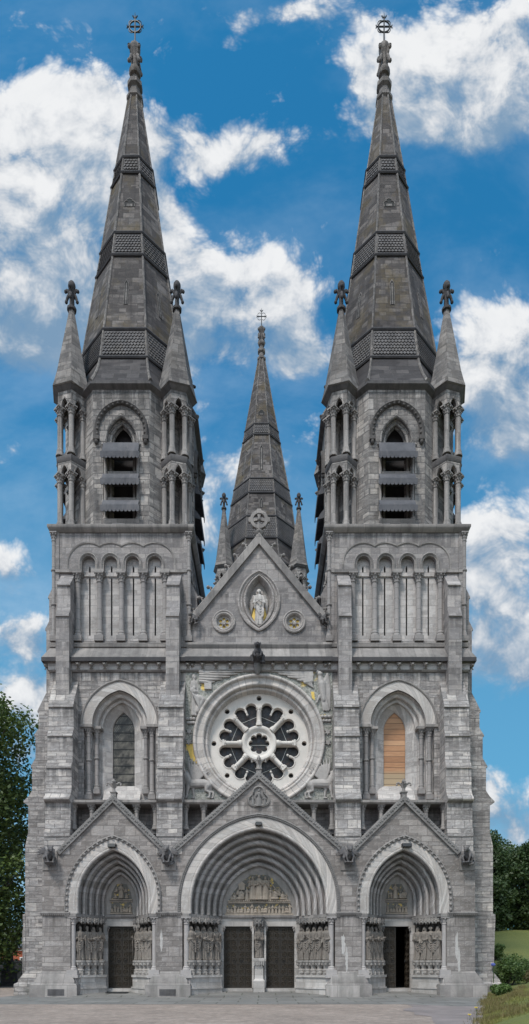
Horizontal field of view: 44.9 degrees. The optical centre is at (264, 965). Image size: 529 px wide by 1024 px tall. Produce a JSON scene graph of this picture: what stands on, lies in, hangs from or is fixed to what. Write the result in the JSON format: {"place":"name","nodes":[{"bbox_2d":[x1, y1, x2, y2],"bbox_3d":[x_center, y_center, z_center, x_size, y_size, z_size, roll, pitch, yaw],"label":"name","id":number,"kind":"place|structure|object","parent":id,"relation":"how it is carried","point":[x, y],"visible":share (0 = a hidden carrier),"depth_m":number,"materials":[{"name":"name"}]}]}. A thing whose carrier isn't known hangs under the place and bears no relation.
{"place":"outdoors","nodes":[
{"label":"outdoors","id":0,"kind":"place"},
{"bbox_2d":[0,986,434,1023],"bbox_3d":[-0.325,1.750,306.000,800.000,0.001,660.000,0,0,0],"label":"ground","id":1,"kind":"structure","parent":0,"point":[203,1014],"depth_m":22.92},
{"bbox_2d":[0,943,18,985],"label":"bush","id":2,"kind":"object","parent":1,"relation":"on","point":[9,981],"visible":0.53,"depth_m":54.49,"materials":[{"name":"plant"}]},
{"bbox_2d":[0,960,22,979],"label":"boundary wall","id":3,"kind":"structure","parent":1,"relation":"on","point":[20,973],"depth_m":74.00,"materials":[{"name":"grey stone"}]},
{"bbox_2d":[2,932,22,960],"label":"brick house","id":4,"kind":"structure","parent":1,"relation":"on","point":[20,957],"depth_m":94.00,"materials":[{"name":"brick"}]},
{"bbox_2d":[0,784,27,967],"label":"beech tree","id":5,"kind":"object","parent":1,"relation":"on","point":[14,878],"visible":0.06,"depth_m":66.44,"materials":[{"name":"green plant"}]},
{"bbox_2d":[0,684,38,984],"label":"lime tree","id":6,"kind":"object","parent":1,"relation":"on","point":[12,795],"visible":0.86,"depth_m":50.92,"materials":[{"name":"green plant"}]},
{"bbox_2d":[14,15,501,996],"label":"cathedral","id":7,"kind":"structure","parent":1,"relation":"on","point":[188,735],"depth_m":38.05,"materials":[{"name":"stone"}]},
{"bbox_2d":[22,942,23,973],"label":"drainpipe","id":8,"kind":"object","parent":7,"relation":"attached to","point":[23,957],"visible":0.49,"depth_m":43.94,"materials":[{"name":"metal"}]},
{"bbox_2d":[63,452,65,523],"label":"belfry window","id":9,"kind":"structure","parent":7,"relation":"in","point":[64,496],"depth_m":41.20,"materials":[{"name":"stone"}]},
{"bbox_2d":[76,926,84,959],"bbox_3d":[-10.508,-1.284,36.394,0.508,1.929,0.649,0,0,15],"label":"stone statue","id":10,"kind":"object","parent":7,"relation":"on","point":[80,935],"visible":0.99,"depth_m":36.33,"materials":[{"name":"grey stone"}]},
{"bbox_2d":[84,926,92,959],"bbox_3d":[-10.207,-1.300,36.735,0.498,1.960,0.650,0,0,17],"label":"stone statue","id":11,"kind":"object","parent":7,"relation":"on","point":[87,946],"visible":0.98,"depth_m":36.70,"materials":[{"name":"grey stone"}]},
{"bbox_2d":[90,927,99,959],"bbox_3d":[-9.877,-1.284,37.091,0.663,1.929,0.556,0,0,-37],"label":"stone statue","id":12,"kind":"object","parent":7,"relation":"on","point":[95,939],"visible":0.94,"depth_m":37.02,"materials":[{"name":"grey stone"}]},
{"bbox_2d":[97,927,105,959],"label":"stone statue","id":13,"kind":"object","parent":7,"relation":"on","point":[100,944],"visible":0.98,"depth_m":37.37,"materials":[{"name":"grey stone"}]},
{"bbox_2d":[107,843,116,847],"bbox_3d":[-8.535,-6.714,35.815,0.480,0.272,0.370,0,0,0],"label":"flood lamp","id":14,"kind":"object","parent":7,"relation":"attached to","point":[111,845],"visible":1,"depth_m":35.66,"materials":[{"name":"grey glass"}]},
{"bbox_2d":[80,679,157,799],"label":"window","id":15,"kind":"structure","parent":7,"relation":"in","point":[120,740],"depth_m":38.20,"materials":[{"name":"stone"}]},
{"bbox_2d":[93,400,148,522],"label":"belfry window","id":16,"kind":"structure","parent":7,"relation":"in","point":[119,453],"depth_m":38.05,"materials":[{"name":"stone"}]},
{"bbox_2d":[131,927,139,959],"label":"stone statue","id":17,"kind":"object","parent":7,"relation":"on","point":[135,938],"visible":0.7,"depth_m":37.37,"materials":[{"name":"grey stone"}]},
{"bbox_2d":[136,927,143,959],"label":"stone statue","id":18,"kind":"object","parent":7,"relation":"on","point":[139,941],"visible":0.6,"depth_m":37.03,"materials":[{"name":"grey stone"}]},
{"bbox_2d":[141,927,147,959],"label":"stone statue","id":19,"kind":"object","parent":7,"relation":"on","point":[143,944],"visible":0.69,"depth_m":36.68,"materials":[{"name":"grey stone"}]},
{"bbox_2d":[145,926,151,959],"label":"stone statue","id":20,"kind":"object","parent":7,"relation":"on","point":[148,944],"visible":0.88,"depth_m":36.31,"materials":[{"name":"grey stone"}]},
{"bbox_2d":[187,926,196,959],"bbox_3d":[-4.102,-1.288,36.232,0.620,1.937,0.517,0,0,16],"label":"stone statue","id":21,"kind":"object","parent":7,"relation":"on","point":[192,938],"visible":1,"depth_m":36.14,"materials":[{"name":"grey stone"}]},
{"bbox_2d":[194,926,202,959],"bbox_3d":[-3.806,-1.288,36.542,0.540,1.936,0.547,0,0,13],"label":"stone statue","id":22,"kind":"object","parent":7,"relation":"on","point":[198,954],"visible":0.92,"depth_m":36.44,"materials":[{"name":"grey stone"}]},
{"bbox_2d":[194,451,204,569],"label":"belfry window","id":23,"kind":"structure","parent":7,"relation":"in","point":[199,510],"depth_m":41.90,"materials":[{"name":"stone"}]},
{"bbox_2d":[201,926,209,959],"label":"stone statue","id":24,"kind":"object","parent":7,"relation":"on","point":[204,947],"visible":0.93,"depth_m":36.74,"materials":[{"name":"grey stone"}]},
{"bbox_2d":[207,927,215,959],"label":"stone statue","id":25,"kind":"object","parent":7,"relation":"on","point":[212,935],"visible":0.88,"depth_m":37.03,"materials":[{"name":"grey stone"}]},
{"bbox_2d":[213,927,221,959],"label":"stone statue","id":26,"kind":"object","parent":7,"relation":"on","point":[217,947],"visible":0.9,"depth_m":37.34,"materials":[{"name":"grey stone"}]},
{"bbox_2d":[254,927,263,957],"bbox_3d":[-0.324,-1.375,37.789,0.498,1.839,0.511,0,0,44],"label":"stone statue","id":27,"kind":"object","parent":7,"relation":"on","point":[258,936],"visible":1,"depth_m":37.70,"materials":[{"name":"grey stone"}]},
{"bbox_2d":[193,673,324,797],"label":"rose window","id":28,"kind":"structure","parent":7,"relation":"in","point":[270,717],"depth_m":38.06,"materials":[{"name":"stone"}]},
{"bbox_2d":[296,927,304,959],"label":"stone statue","id":29,"kind":"object","parent":7,"relation":"on","point":[300,953],"visible":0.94,"depth_m":37.34,"materials":[{"name":"grey stone"}]},
{"bbox_2d":[302,927,310,959],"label":"stone statue","id":30,"kind":"object","parent":7,"relation":"on","point":[305,939],"visible":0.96,"depth_m":37.03,"materials":[{"name":"grey stone"}]},
{"bbox_2d":[308,927,316,959],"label":"stone statue","id":31,"kind":"object","parent":7,"relation":"on","point":[311,942],"visible":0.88,"depth_m":36.74,"materials":[{"name":"grey stone"}]},
{"bbox_2d":[314,926,322,959],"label":"stone statue","id":32,"kind":"object","parent":7,"relation":"on","point":[318,948],"visible":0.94,"depth_m":36.44,"materials":[{"name":"grey stone"}]},
{"bbox_2d":[315,451,324,566],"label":"belfry window","id":33,"kind":"structure","parent":7,"relation":"in","point":[319,512],"depth_m":41.71,"materials":[{"name":"stone"}]},
{"bbox_2d":[321,926,330,959],"bbox_3d":[3.448,-1.288,36.240,0.615,1.936,0.517,0,0,-10],"label":"stone statue","id":34,"kind":"object","parent":7,"relation":"on","point":[325,938],"visible":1,"depth_m":36.13,"materials":[{"name":"grey stone"}]},
{"bbox_2d":[365,926,372,959],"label":"stone statue","id":35,"kind":"object","parent":7,"relation":"on","point":[368,944],"visible":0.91,"depth_m":36.32,"materials":[{"name":"grey stone"}]},
{"bbox_2d":[370,927,376,959],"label":"stone statue","id":36,"kind":"object","parent":7,"relation":"on","point":[374,939],"visible":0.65,"depth_m":36.69,"materials":[{"name":"grey stone"}]},
{"bbox_2d":[374,927,380,959],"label":"stone statue","id":37,"kind":"object","parent":7,"relation":"on","point":[378,938],"visible":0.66,"depth_m":37.01,"materials":[{"name":"grey stone"}]},
{"bbox_2d":[378,927,385,959],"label":"stone statue","id":38,"kind":"object","parent":7,"relation":"on","point":[381,942],"visible":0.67,"depth_m":37.36,"materials":[{"name":"grey stone"}]},
{"bbox_2d":[369,400,424,522],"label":"belfry window","id":39,"kind":"structure","parent":7,"relation":"in","point":[398,453],"depth_m":38.05,"materials":[{"name":"stone"}]},
{"bbox_2d":[359,679,437,799],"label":"window","id":40,"kind":"structure","parent":7,"relation":"in","point":[397,740],"depth_m":38.20,"materials":[{"name":"stone"}]},
{"bbox_2d":[401,843,411,847],"bbox_3d":[7.965,-6.734,35.815,0.560,0.272,0.370,0,0,0],"label":"flood lamp","id":41,"kind":"object","parent":7,"relation":"attached to","point":[406,845],"visible":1,"depth_m":35.66,"materials":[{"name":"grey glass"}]},
{"bbox_2d":[412,927,420,959],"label":"stone statue","id":42,"kind":"object","parent":7,"relation":"on","point":[415,940],"visible":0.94,"depth_m":37.35,"materials":[{"name":"grey stone"}]},
{"bbox_2d":[418,927,426,959],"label":"stone statue","id":43,"kind":"object","parent":7,"relation":"on","point":[422,943],"visible":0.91,"depth_m":37.03,"materials":[{"name":"grey stone"}]},
{"bbox_2d":[425,926,433,959],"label":"stone statue","id":44,"kind":"object","parent":7,"relation":"on","point":[428,937],"visible":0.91,"depth_m":36.69,"materials":[{"name":"grey stone"}]},
{"bbox_2d":[431,926,441,959],"bbox_3d":[9.811,-1.284,36.420,0.663,1.929,0.566,0,0,37],"label":"stone statue","id":45,"kind":"object","parent":7,"relation":"on","point":[437,940],"visible":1,"depth_m":36.33,"materials":[{"name":"grey stone"}]},
{"bbox_2d":[453,452,454,523],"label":"belfry window","id":46,"kind":"structure","parent":7,"relation":"in","point":[453,452],"depth_m":41.22,"materials":[{"name":"stone"}]},
{"bbox_2d":[0,995,486,1005],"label":"pavement","id":47,"kind":"structure","parent":0,"point":[438,1001],"depth_m":32.01,"materials":[{"name":"grey stone"}]},
{"bbox_2d":[0,0,528,929],"label":"sky","id":48,"kind":"structure","parent":0,"point":[259,115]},
{"bbox_2d":[404,1004,482,1023],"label":"path","id":49,"kind":"structure","parent":0,"point":[448,1014],"depth_m":23.77,"materials":[{"name":"grey concrete"}]},
{"bbox_2d":[488,930,528,1023],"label":"lawn","id":50,"kind":"structure","parent":0,"point":[514,941],"depth_m":52.71,"materials":[{"name":"green plant"}]},
{"bbox_2d":[463,984,528,1023],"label":"tall grass","id":51,"kind":"structure","parent":50,"relation":"on","point":[507,996],"depth_m":22.88,"materials":[{"name":"green plant"}]},
{"bbox_2d":[494,943,505,959],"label":"shrub","id":52,"kind":"object","parent":50,"relation":"on","point":[498,950],"visible":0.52,"depth_m":48.62,"materials":[{"name":"green plant"}]},
{"bbox_2d":[489,983,512,994],"bbox_3d":[12.266,1.255,33.043,1.122,0.790,1.271,0,0,0],"label":"shrub","id":53,"kind":"object","parent":50,"relation":"on","point":[499,989],"visible":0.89,"depth_m":32.75,"materials":[{"name":"green plant"}]},
{"bbox_2d":[490,829,512,929],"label":"hillside tree","id":54,"kind":"object","parent":50,"relation":"on","point":[495,836],"visible":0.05,"depth_m":70.61,"materials":[{"name":"green plant"}]},
{"bbox_2d":[481,988,528,1023],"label":"grass","id":55,"kind":"structure","parent":50,"relation":"on","point":[505,1011],"depth_m":22.32,"materials":[{"name":"green plant"}]},
{"bbox_2d":[492,842,519,930],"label":"hillside tree","id":56,"kind":"object","parent":50,"relation":"on","point":[502,902],"visible":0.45,"depth_m":61.99,"materials":[{"name":"green plant"}]},
{"bbox_2d":[494,957,527,984],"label":"shrub","id":57,"kind":"object","parent":50,"relation":"on","point":[508,968],"visible":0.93,"depth_m":39.17,"materials":[{"name":"green plant"}]},
{"bbox_2d":[502,840,523,929],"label":"hillside tree","id":58,"kind":"object","parent":50,"relation":"on","point":[510,847],"depth_m":81.00,"materials":[{"name":"green plant"}]},
{"bbox_2d":[502,839,528,929],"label":"hillside tree","id":59,"kind":"object","parent":50,"relation":"on","point":[519,861],"visible":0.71,"depth_m":63.75,"materials":[{"name":"green plant"}]},
{"bbox_2d":[502,953,528,979],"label":"shrub","id":60,"kind":"object","parent":50,"relation":"on","point":[524,962],"visible":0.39,"depth_m":41.85,"materials":[{"name":"green plant"}]},
{"bbox_2d":[522,970,528,982],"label":"shrub","id":61,"kind":"object","parent":50,"relation":"on","point":[526,977],"visible":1,"depth_m":33.97,"materials":[{"name":"green plant"}]}
]}

